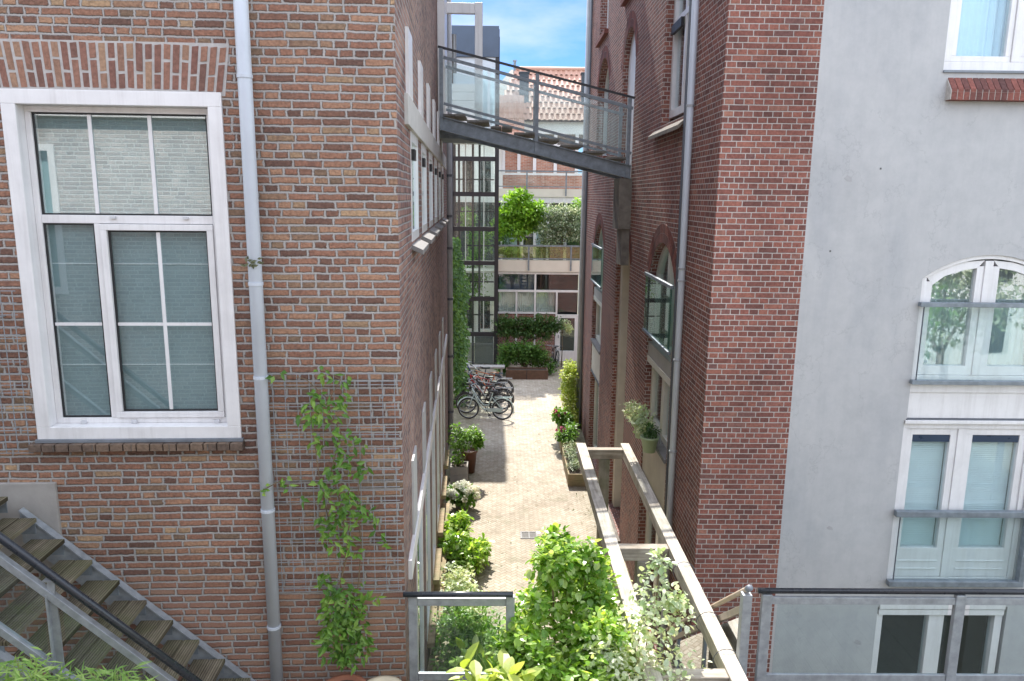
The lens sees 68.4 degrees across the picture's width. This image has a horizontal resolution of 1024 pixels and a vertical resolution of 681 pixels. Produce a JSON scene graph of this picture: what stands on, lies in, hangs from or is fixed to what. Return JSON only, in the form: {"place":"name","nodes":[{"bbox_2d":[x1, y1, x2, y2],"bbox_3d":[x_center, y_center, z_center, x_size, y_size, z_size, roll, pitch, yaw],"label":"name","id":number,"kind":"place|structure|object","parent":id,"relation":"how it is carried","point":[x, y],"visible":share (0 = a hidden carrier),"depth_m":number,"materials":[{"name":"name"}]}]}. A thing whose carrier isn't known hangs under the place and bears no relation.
{"place":"outdoors","nodes":[
{"label":"outdoors","id":0,"kind":"place"},
{"bbox_2d":[451,0,586,172],"label":"sky","id":1,"kind":"structure","parent":0,"point":[533,33],"materials":[{"name":"blue"}]},
{"bbox_2d":[687,650,712,668],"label":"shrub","id":2,"kind":"object","parent":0,"point":[690,665],"visible":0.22,"depth_m":6.45,"materials":[{"name":"green plant"}]},
{"bbox_2d":[440,275,1007,678],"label":"ground","id":3,"kind":"structure","parent":0,"point":[526,461],"depth_m":17.23,"materials":[{"name":"beige stone"}]},
{"bbox_2d":[0,0,453,680],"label":"brick house","id":4,"kind":"structure","parent":3,"relation":"on","point":[214,214],"depth_m":6.02,"materials":[{"name":"brown brick"}]},
{"bbox_2d":[0,291,33,453],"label":"wire trellis","id":5,"kind":"object","parent":4,"relation":"attached to","point":[10,385],"visible":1,"depth_m":5.92,"materials":[{"name":"metal"}]},
{"bbox_2d":[0,88,241,438],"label":"window","id":6,"kind":"structure","parent":4,"relation":"in","point":[119,199],"depth_m":5.94,"materials":[{"name":"white paint"}]},
{"bbox_2d":[268,373,401,592],"bbox_3d":[-1.444,1.192,6.237,1.030,1.896,0.053,0,11,-3],"label":"wire trellis","id":7,"kind":"object","parent":4,"relation":"attached to","point":[313,487],"visible":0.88,"depth_m":6.21,"materials":[{"name":"metal"}]},
{"bbox_2d":[410,130,418,241],"bbox_3d":[-0.996,-1.558,7.680,0.089,1.040,1.020,0,11,-3],"label":"window","id":8,"kind":"structure","parent":4,"relation":"in","point":[413,139],"depth_m":7.85,"materials":[{"name":"white paint"}]},
{"bbox_2d":[416,511,424,671],"bbox_3d":[-1.062,3.039,8.557,0.055,2.300,1.020,0,11,-3],"label":"window","id":9,"kind":"structure","parent":4,"relation":"in","point":[419,554],"depth_m":8.83,"materials":[{"name":"grey glass"}]},
{"bbox_2d":[421,143,426,233],"bbox_3d":[-1.088,-1.870,9.308,0.089,1.040,1.020,0,11,-3],"label":"window","id":10,"kind":"structure","parent":4,"relation":"in","point":[423,149],"depth_m":9.44,"materials":[{"name":"white paint"}]},
{"bbox_2d":[425,463,430,640],"bbox_3d":[-1.154,2.727,10.185,0.055,2.300,1.020,0,11,-3],"label":"window","id":11,"kind":"structure","parent":4,"relation":"in","point":[427,493],"depth_m":10.44,"materials":[{"name":"grey glass"}]},
{"bbox_2d":[429,152,432,227],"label":"window","id":12,"kind":"structure","parent":4,"relation":"in","point":[430,155],"depth_m":11.16,"materials":[{"name":"white paint"}]},
{"bbox_2d":[432,429,435,575],"bbox_3d":[-1.249,2.415,11.813,0.055,2.300,1.020,0,11,-3],"label":"window","id":13,"kind":"structure","parent":4,"relation":"in","point":[433,444],"depth_m":12.08,"materials":[{"name":"white paint"}]},
{"bbox_2d":[434,157,437,222],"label":"window","id":14,"kind":"structure","parent":4,"relation":"in","point":[435,161],"depth_m":12.84,"materials":[{"name":"white paint"}]},
{"bbox_2d":[436,402,439,530],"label":"window","id":15,"kind":"structure","parent":4,"relation":"in","point":[437,417],"depth_m":13.70,"materials":[{"name":"white paint"}]},
{"bbox_2d":[438,162,440,219],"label":"window","id":16,"kind":"structure","parent":4,"relation":"in","point":[439,165],"depth_m":14.53,"materials":[{"name":"white paint"}]},
{"bbox_2d":[440,382,442,489],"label":"window","id":17,"kind":"structure","parent":4,"relation":"in","point":[441,427],"depth_m":15.45,"materials":[{"name":"white paint"}]},
{"bbox_2d":[442,166,443,216],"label":"window","id":18,"kind":"structure","parent":4,"relation":"in","point":[442,166],"depth_m":16.25,"materials":[{"name":"white paint"}]},
{"bbox_2d":[443,361,444,457],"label":"window","id":19,"kind":"structure","parent":4,"relation":"in","point":[444,361],"depth_m":16.90,"materials":[{"name":"white paint"}]},
{"bbox_2d":[437,0,482,142],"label":"entrance frame","id":20,"kind":"object","parent":4,"relation":"attached to","point":[444,8],"visible":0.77,"depth_m":14.59,"materials":[{"name":"white paint"}]},
{"bbox_2d":[453,237,470,407],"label":"ivy column","id":21,"kind":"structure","parent":3,"relation":"on","point":[461,306],"depth_m":23.35,"materials":[{"name":"green plant"}]},
{"bbox_2d":[446,479,480,510],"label":"hydrangea","id":22,"kind":"object","parent":3,"relation":"on","point":[463,495],"visible":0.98,"depth_m":15.72,"materials":[{"name":"plant"}]},
{"bbox_2d":[440,562,487,626],"bbox_3d":[-0.836,4.032,12.050,0.853,0.624,1.886,-3,12,-20],"label":"shrub","id":23,"kind":"object","parent":3,"relation":"on","point":[454,584],"visible":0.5,"depth_m":12.14,"materials":[{"name":"green plant"}]},
{"bbox_2d":[437,509,494,578],"bbox_3d":[-0.853,3.632,13.614,1.118,0.876,1.788,0,11,-1],"label":"shrub","id":24,"kind":"object","parent":3,"relation":"on","point":[475,552],"visible":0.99,"depth_m":13.23,"materials":[{"name":"bright leaf"},{"name":"wood"},{"name":"soil"}]},
{"bbox_2d":[446,422,486,482],"bbox_3d":[-1.031,2.564,17.464,0.979,1.393,0.800,0,11,-1],"label":"planter box","id":25,"kind":"object","parent":3,"relation":"on","point":[459,467],"visible":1,"depth_m":17.35,"materials":[{"name":"concrete"}]},
{"bbox_2d":[429,586,505,671],"bbox_3d":[-0.589,4.151,10.293,1.322,1.130,2.079,0,11,-1],"label":"shrub","id":26,"kind":"object","parent":3,"relation":"on","point":[483,632],"visible":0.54,"depth_m":10.22,"materials":[{"name":"green plant"}]},
{"bbox_2d":[460,447,477,473],"bbox_3d":[-1.027,2.876,18.051,0.420,0.560,0.420,0,11,-1],"label":"round pot","id":27,"kind":"object","parent":3,"relation":"on","point":[470,457],"visible":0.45,"depth_m":17.91,"materials":[{"name":"brown ceramic"}]},
{"bbox_2d":[449,635,499,671],"bbox_3d":[-0.301,4.280,8.981,0.764,1.227,1.125,-9,14,-40],"label":"shrub","id":28,"kind":"object","parent":3,"relation":"on","point":[479,656],"visible":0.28,"depth_m":9.09,"materials":[{"name":"green plant"}]},
{"bbox_2d":[456,205,493,338],"bbox_3d":[-1.607,-2.536,31.501,1.871,6.140,1.417,0,11,-1],"label":"court tree","id":29,"kind":"object","parent":3,"relation":"on","point":[469,222],"visible":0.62,"depth_m":31.17,"materials":[{"name":"green plant"}]},
{"bbox_2d":[456,145,494,342],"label":"white house","id":30,"kind":"structure","parent":3,"relation":"on","point":[489,185],"depth_m":32.70,"materials":[{"name":"paint"}]},
{"bbox_2d":[461,156,471,191],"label":"window","id":31,"kind":"structure","parent":30,"relation":"in","point":[468,163],"depth_m":32.61,"materials":[{"name":"clear glass"}]},
{"bbox_2d":[462,294,471,329],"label":"window","id":32,"kind":"structure","parent":30,"relation":"in","point":[469,317],"depth_m":33.77,"materials":[{"name":"grey glass"}]},
{"bbox_2d":[480,295,491,329],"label":"window","id":33,"kind":"structure","parent":30,"relation":"in","point":[487,304],"depth_m":33.75,"materials":[{"name":"grey glass"}]},
{"bbox_2d":[481,156,491,191],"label":"window","id":34,"kind":"structure","parent":30,"relation":"in","point":[488,164],"depth_m":32.62,"materials":[{"name":"clear glass"}]},
{"bbox_2d":[452,25,499,368],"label":"glass tower","id":35,"kind":"structure","parent":3,"relation":"on","point":[463,89],"depth_m":27.67,"materials":[{"name":"glass"}]},
{"bbox_2d":[455,379,509,413],"bbox_3d":[-0.885,1.716,22.898,1.703,1.034,0.646,1,8,2],"label":"bicycle","id":36,"kind":"object","parent":3,"relation":"on","point":[471,395],"visible":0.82,"depth_m":22.89,"materials":[{"name":"metal"}]},
{"bbox_2d":[464,365,504,377],"bbox_3d":[-1.037,1.183,26.891,1.550,0.570,0.400,0,11,-1],"label":"bench","id":37,"kind":"object","parent":3,"relation":"on","point":[501,367],"visible":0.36,"depth_m":26.74,"materials":[{"name":"concrete"}]},
{"bbox_2d":[465,361,504,392],"bbox_3d":[-1.088,1.254,25.302,1.703,1.034,0.646,1,8,2],"label":"bicycle","id":38,"kind":"object","parent":3,"relation":"on","point":[496,375],"visible":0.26,"depth_m":25.26,"materials":[{"name":"metal"}]},
{"bbox_2d":[457,383,513,419],"bbox_3d":[-0.778,1.829,22.309,1.703,1.034,0.646,1,8,4],"label":"bicycle","id":39,"kind":"object","parent":3,"relation":"on","point":[487,409],"visible":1,"depth_m":22.29,"materials":[{"name":"metal"}]},
{"bbox_2d":[462,370,508,402],"bbox_3d":[-0.936,1.500,24.027,1.703,1.034,0.646,1,8,1],"label":"bicycle","id":40,"kind":"object","parent":3,"relation":"on","point":[501,385],"visible":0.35,"depth_m":23.99,"materials":[{"name":"metal"}]},
{"bbox_2d":[461,374,513,408],"bbox_3d":[-0.768,1.613,23.439,1.703,1.034,0.646,2,8,5],"label":"bicycle","id":41,"kind":"object","parent":3,"relation":"on","point":[501,388],"visible":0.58,"depth_m":23.40,"materials":[{"name":"metal"}]},
{"bbox_2d":[464,366,513,396],"bbox_3d":[-0.781,1.388,24.618,1.703,1.034,0.646,1,8,3],"label":"bicycle","id":42,"kind":"object","parent":3,"relation":"on","point":[502,380],"visible":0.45,"depth_m":24.57,"materials":[{"name":"metal"}]},
{"bbox_2d":[456,60,584,360],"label":"terrace building","id":43,"kind":"structure","parent":3,"relation":"on","point":[531,283],"depth_m":32.29,"materials":[{"name":"white paint"}]},
{"bbox_2d":[502,150,504,172],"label":"window frame","id":44,"kind":"structure","parent":43,"relation":"in","point":[503,151],"depth_m":33.66,"materials":[{"name":"white paint"}]},
{"bbox_2d":[493,231,514,259],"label":"terrace bush","id":45,"kind":"object","parent":43,"relation":"on","point":[503,254],"visible":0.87,"depth_m":29.99,"materials":[{"name":"green plant"}]},
{"bbox_2d":[515,292,516,343],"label":"window frame","id":46,"kind":"structure","parent":43,"relation":"in","point":[516,292],"depth_m":30.00,"materials":[{"name":"white paint"}]},
{"bbox_2d":[456,196,580,202],"bbox_3d":[1.591,-5.972,32.040,8.200,0.250,0.250,0,11,-1],"label":"window frame","id":47,"kind":"structure","parent":43,"relation":"in","point":[462,198],"depth_m":31.90,"materials":[{"name":"white paint"}]},
{"bbox_2d":[488,186,549,259],"bbox_3d":[0.244,-4.560,30.479,2.532,3.338,1.901,8,13,33],"label":"terrace tree","id":48,"kind":"object","parent":43,"relation":"on","point":[520,216],"visible":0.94,"depth_m":30.15,"materials":[{"name":"green plant"}]},
{"bbox_2d":[517,154,520,172],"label":"window frame","id":49,"kind":"structure","parent":43,"relation":"in","point":[518,155],"depth_m":33.67,"materials":[{"name":"white paint"}]},
{"bbox_2d":[520,239,522,259],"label":"window frame","id":50,"kind":"structure","parent":43,"relation":"in","point":[521,247],"depth_m":32.35,"materials":[{"name":"white paint"}]},
{"bbox_2d":[498,312,555,313],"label":"window frame","id":51,"kind":"structure","parent":43,"relation":"in","point":[498,312],"depth_m":30.03,"materials":[{"name":"white paint"}]},
{"bbox_2d":[533,232,535,259],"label":"window frame","id":52,"kind":"structure","parent":43,"relation":"in","point":[534,235],"depth_m":32.33,"materials":[{"name":"white paint"}]},
{"bbox_2d":[533,158,535,172],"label":"window frame","id":53,"kind":"structure","parent":43,"relation":"in","point":[534,159],"depth_m":33.70,"materials":[{"name":"white paint"}]},
{"bbox_2d":[534,274,535,344],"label":"window frame","id":54,"kind":"structure","parent":43,"relation":"in","point":[534,274],"depth_m":29.92,"materials":[{"name":"white paint"}]},
{"bbox_2d":[498,272,578,274],"bbox_3d":[1.088,-2.664,29.801,3.300,0.080,0.120,0,11,-1],"label":"window frame","id":55,"kind":"structure","parent":43,"relation":"in","point":[564,273],"depth_m":29.74,"materials":[{"name":"white paint"}]},
{"bbox_2d":[498,289,578,292],"bbox_3d":[1.080,-1.966,29.934,3.300,0.080,0.120,0,11,-1],"label":"window frame","id":56,"kind":"structure","parent":43,"relation":"in","point":[499,290],"depth_m":29.87,"materials":[{"name":"white paint"}]},
{"bbox_2d":[502,173,581,175],"bbox_3d":[2.613,-7.456,33.874,6.140,0.099,0.150,0,11,-1],"label":"window frame","id":57,"kind":"structure","parent":43,"relation":"in","point":[554,174],"depth_m":33.78,"materials":[{"name":"white paint"}]},
{"bbox_2d":[546,203,549,259],"bbox_3d":[1.525,-4.548,32.311,0.120,2.650,0.150,0,11,-1],"label":"window frame","id":58,"kind":"structure","parent":43,"relation":"in","point":[547,203],"depth_m":32.25,"materials":[{"name":"white paint"}]},
{"bbox_2d":[553,134,557,172],"bbox_3d":[1.942,-8.346,33.697,0.140,1.700,0.150,0,11,-1],"label":"window frame","id":59,"kind":"structure","parent":43,"relation":"in","point":[555,165],"depth_m":33.72,"materials":[{"name":"white paint"}]},
{"bbox_2d":[554,292,557,357],"bbox_3d":[1.765,-0.551,30.211,0.070,2.790,0.132,0,11,-1],"label":"window frame","id":60,"kind":"structure","parent":43,"relation":"in","point":[556,292],"depth_m":30.08,"materials":[{"name":"white paint"}]},
{"bbox_2d":[534,202,580,259],"bbox_3d":[2.025,-4.164,30.038,2.457,2.765,1.437,0,11,-1],"label":"terrace shrub","id":61,"kind":"object","parent":43,"relation":"on","point":[570,222],"visible":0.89,"depth_m":29.77,"materials":[{"name":"green plant"}]},
{"bbox_2d":[563,203,566,259],"bbox_3d":[2.275,-4.542,32.320,0.120,2.650,0.150,0,11,-1],"label":"window frame","id":62,"kind":"structure","parent":43,"relation":"in","point":[564,253],"depth_m":32.39,"materials":[{"name":"white paint"}]},
{"bbox_2d":[556,314,577,360],"bbox_3d":[2.216,-0.102,30.260,0.850,1.900,0.100,0,11,-1],"label":"door","id":63,"kind":"structure","parent":43,"relation":"in","point":[572,355],"depth_m":30.28,"materials":[{"name":"white paint"}]},
{"bbox_2d":[562,237,579,257],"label":"terrace bush","id":64,"kind":"object","parent":43,"relation":"on","point":[576,251],"visible":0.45,"depth_m":30.72,"materials":[{"name":"green plant"}]},
{"bbox_2d":[572,196,580,258],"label":"terrace vine","id":65,"kind":"object","parent":43,"relation":"on","point":[578,201],"visible":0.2,"depth_m":30.39,"materials":[{"name":"green plant"}]},
{"bbox_2d":[575,134,578,172],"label":"window frame","id":66,"kind":"structure","parent":43,"relation":"in","point":[576,135],"depth_m":33.57,"materials":[{"name":"white paint"}]},
{"bbox_2d":[494,339,558,374],"bbox_3d":[0.551,0.646,27.987,2.515,1.438,0.974,0,11,-1],"label":"shrub","id":67,"kind":"object","parent":3,"relation":"on","point":[522,354],"visible":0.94,"depth_m":27.84,"materials":[{"name":"green plant"}]},
{"bbox_2d":[506,367,547,379],"bbox_3d":[0.541,1.198,27.515,1.520,0.340,0.510,0,11,-1],"label":"planter box","id":68,"kind":"object","parent":3,"relation":"on","point":[536,373],"visible":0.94,"depth_m":27.28,"materials":[{"name":"wood"}]},
{"bbox_2d":[490,312,565,366],"bbox_3d":[0.596,0.004,28.877,2.900,2.182,1.004,0,11,-1],"label":"hedge","id":69,"kind":"object","parent":3,"relation":"on","point":[527,329],"visible":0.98,"depth_m":28.63,"materials":[{"name":"green plant"}]},
{"bbox_2d":[520,531,537,538],"bbox_3d":[0.332,3.803,14.734,0.340,0.012,0.310,0,11,-1],"label":"drain grate","id":70,"kind":"object","parent":3,"relation":"on","point":[528,534],"visible":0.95,"depth_m":14.75,"materials":[{"name":"metal"}]},
{"bbox_2d":[446,399,616,615],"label":"fallen leaves","id":71,"kind":"object","parent":3,"relation":"on","point":[523,505],"visible":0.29,"depth_m":16.64,"materials":[{"name":"brown plant"}]},
{"bbox_2d":[545,345,562,373],"bbox_3d":[1.624,0.627,28.649,0.666,1.066,1.755,3,11,14],"label":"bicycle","id":72,"kind":"object","parent":3,"relation":"on","point":[556,355],"visible":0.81,"depth_m":28.77,"materials":[{"name":"metal"}]},
{"bbox_2d":[485,522,639,680],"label":"shrub","id":73,"kind":"object","parent":3,"relation":"on","point":[575,577],"visible":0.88,"depth_m":6.57,"materials":[{"name":"green plant"}]},
{"bbox_2d":[550,406,575,431],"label":"shrub","id":74,"kind":"object","parent":3,"relation":"on","point":[559,415],"visible":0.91,"depth_m":20.42,"materials":[{"name":"green plant"}]},
{"bbox_2d":[553,421,579,454],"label":"shrub","id":75,"kind":"object","parent":3,"relation":"on","point":[565,434],"visible":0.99,"depth_m":19.50,"materials":[{"name":"green plant"}]},
{"bbox_2d":[561,319,573,366],"bbox_3d":[2.068,0.112,28.989,0.628,1.953,0.478,0,11,-1],"label":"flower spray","id":76,"kind":"object","parent":3,"relation":"on","point":[568,329],"visible":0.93,"depth_m":28.83,"materials":[{"name":"green plant"}]},
{"bbox_2d":[558,359,581,428],"bbox_3d":[1.699,1.542,21.695,0.807,2.037,1.274,0,11,-1],"label":"tall shrub","id":77,"kind":"object","parent":3,"relation":"on","point":[568,391],"visible":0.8,"depth_m":21.59,"materials":[{"name":"green plant"}]},
{"bbox_2d":[562,440,585,486],"bbox_3d":[1.478,2.879,18.127,0.530,0.577,1.900,0,11,-1],"label":"planter box","id":78,"kind":"object","parent":3,"relation":"on","point":[573,471],"visible":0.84,"depth_m":17.64,"materials":[{"name":"brown wood"}]},
{"bbox_2d":[575,547,697,680],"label":"shrub","id":79,"kind":"object","parent":3,"relation":"on","point":[674,604],"visible":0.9,"depth_m":6.43,"materials":[{"name":"green plant"}]},
{"bbox_2d":[576,443,747,680],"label":"pergola","id":80,"kind":"object","parent":3,"relation":"on","point":[726,661],"visible":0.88,"depth_m":8.57,"materials":[{"name":"beige wood"}]},
{"bbox_2d":[576,0,824,680],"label":"brick house","id":81,"kind":"structure","parent":3,"relation":"on","point":[708,201],"depth_m":8.77,"materials":[{"name":"red brick"}]},
{"bbox_2d":[438,45,634,178],"bbox_3d":[0.394,-4.044,13.597,3.453,2.204,1.160,0,11,-1],"label":"footbridge","id":82,"kind":"object","parent":81,"relation":"on","point":[497,137],"visible":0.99,"depth_m":13.19,"materials":[{"name":"metal"}]},
{"bbox_2d":[593,380,598,446],"bbox_3d":[2.173,1.949,18.719,0.070,2.078,1.800,0,11,-1],"label":"door","id":83,"kind":"structure","parent":81,"relation":"in","point":[596,393],"depth_m":19.40,"materials":[{"name":"beige paint"}]},
{"bbox_2d":[594,296,601,344],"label":"window","id":84,"kind":"structure","parent":81,"relation":"in","point":[599,305],"depth_m":18.85,"materials":[{"name":"beige paint"}]},
{"bbox_2d":[598,229,603,290],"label":"window","id":85,"kind":"structure","parent":81,"relation":"in","point":[600,243],"depth_m":18.40,"materials":[{"name":"glass"}]},
{"bbox_2d":[602,70,608,155],"bbox_3d":[2.294,-5.354,17.453,0.080,2.220,2.050,0,11,-1],"label":"window","id":86,"kind":"structure","parent":81,"relation":"in","point":[606,94],"depth_m":18.26,"materials":[{"name":"white paint"}]},
{"bbox_2d":[607,0,608,27],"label":"window","id":87,"kind":"structure","parent":81,"relation":"in","point":[608,0],"depth_m":17.92,"materials":[{"name":"white paint"}]},
{"bbox_2d":[625,33,635,176],"bbox_3d":[2.236,-4.343,13.863,0.020,2.640,1.400,0,11,-1],"label":"doorway","id":88,"kind":"structure","parent":81,"relation":"in","point":[632,60],"depth_m":13.99,"materials":[{"name":"white paint"}]},
{"bbox_2d":[639,422,660,453],"bbox_3d":[1.964,1.377,10.744,0.333,0.447,0.345,-7,13,-33],"label":"hanging pot","id":89,"kind":"object","parent":81,"relation":"hanging from","point":[649,439],"visible":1,"depth_m":10.71,"materials":[{"name":"green ceramic"}]},
{"bbox_2d":[622,399,655,438],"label":"plant","id":90,"kind":"object","parent":89,"relation":"in","point":[638,419],"visible":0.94,"depth_m":11.35,"materials":[{"name":"green plant"}]},
{"bbox_2d":[645,511,660,629],"bbox_3d":[2.242,3.315,11.564,0.070,2.078,1.770,0,11,-1],"label":"door","id":91,"kind":"structure","parent":81,"relation":"in","point":[648,522],"depth_m":12.26,"materials":[{"name":"beige paint"}]},
{"bbox_2d":[647,355,669,447],"bbox_3d":[2.217,0.928,11.108,0.170,1.098,1.770,0,11,-1],"label":"window","id":92,"kind":"structure","parent":81,"relation":"in","point":[663,424],"depth_m":11.11,"materials":[{"name":"grey glass"}]},
{"bbox_2d":[653,245,674,357],"bbox_3d":[2.328,-0.604,10.816,0.198,1.580,1.770,0,11,-1],"label":"window","id":93,"kind":"structure","parent":81,"relation":"in","point":[666,339],"depth_m":11.21,"materials":[{"name":"grey glass"}]},
{"bbox_2d":[669,0,688,118],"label":"window","id":94,"kind":"structure","parent":81,"relation":"in","point":[680,17],"depth_m":10.50,"materials":[{"name":"white paint"}]},
{"bbox_3d":[1.661,4.408,6.071,12.733,2.100,1.440,0,11,-1],"label":"timber deck","id":95,"kind":"object","parent":3,"relation":"on","visible":0},
{"bbox_2d":[0,646,156,680],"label":"bamboo","id":96,"kind":"object","parent":95,"relation":"on","point":[15,673],"visible":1,"depth_m":4.67,"materials":[{"name":"green plant"}]},
{"bbox_2d":[0,497,255,680],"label":"metal stair","id":97,"kind":"object","parent":95,"relation":"on","point":[60,627],"visible":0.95,"depth_m":5.60,"materials":[{"name":"galvanised steel"},{"name":"glass"},{"name":"weathered wood"}]},
{"bbox_2d":[260,366,391,680],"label":"climbing plant","id":98,"kind":"object","parent":95,"relation":"on","point":[343,616],"visible":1,"depth_m":6.20,"materials":[{"name":"green plant"}]},
{"bbox_2d":[367,675,400,680],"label":"flower pot","id":99,"kind":"object","parent":95,"relation":"on","point":[385,678],"visible":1,"depth_m":6.42,"materials":[{"name":"beige ceramic"}]},
{"bbox_2d":[403,591,514,680],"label":"glass railing","id":100,"kind":"object","parent":95,"relation":"attached to","point":[416,599],"visible":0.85,"depth_m":6.42,"materials":[{"name":"metal"}]},
{"bbox_2d":[445,642,542,680],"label":"hosta","id":101,"kind":"object","parent":95,"relation":"on","point":[510,669],"visible":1,"depth_m":5.90,"materials":[{"name":"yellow plant"}]},
{"bbox_2d":[666,585,752,674],"bbox_3d":[1.972,3.308,7.990,0.080,3.073,2.810,0,11,-1],"label":"stair railing","id":102,"kind":"object","parent":95,"relation":"attached to","point":[737,632],"visible":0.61,"depth_m":6.95,"materials":[{"name":"beige metal"}]},
{"bbox_2d":[754,588,1023,680],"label":"glass railing","id":103,"kind":"object","parent":95,"relation":"attached to","point":[960,600],"visible":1,"depth_m":6.46,"materials":[{"name":"metal"}]},
{"bbox_2d":[657,0,1023,673],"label":"rendered house","id":104,"kind":"structure","parent":0,"point":[909,361],"depth_m":8.37,"materials":[{"name":"white paint"}]},
{"bbox_2d":[871,605,1005,673],"bbox_3d":[5.063,3.977,9.237,1.600,1.830,0.382,0,11,-1],"label":"french door","id":105,"kind":"structure","parent":104,"relation":"in","point":[908,638],"depth_m":9.31,"materials":[{"name":"white paint"}]},
{"bbox_2d":[887,423,1023,578],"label":"french door","id":106,"kind":"structure","parent":104,"relation":"in","point":[976,462],"depth_m":8.74,"materials":[{"name":"white paint"}]},
{"bbox_2d":[911,255,1023,379],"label":"window","id":107,"kind":"structure","parent":104,"relation":"in","point":[958,343],"depth_m":8.44,"materials":[{"name":"glass"}]},
{"bbox_2d":[943,0,1023,70],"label":"window","id":108,"kind":"structure","parent":104,"relation":"in","point":[982,34],"depth_m":7.79,"materials":[{"name":"white paint"}]}
]}

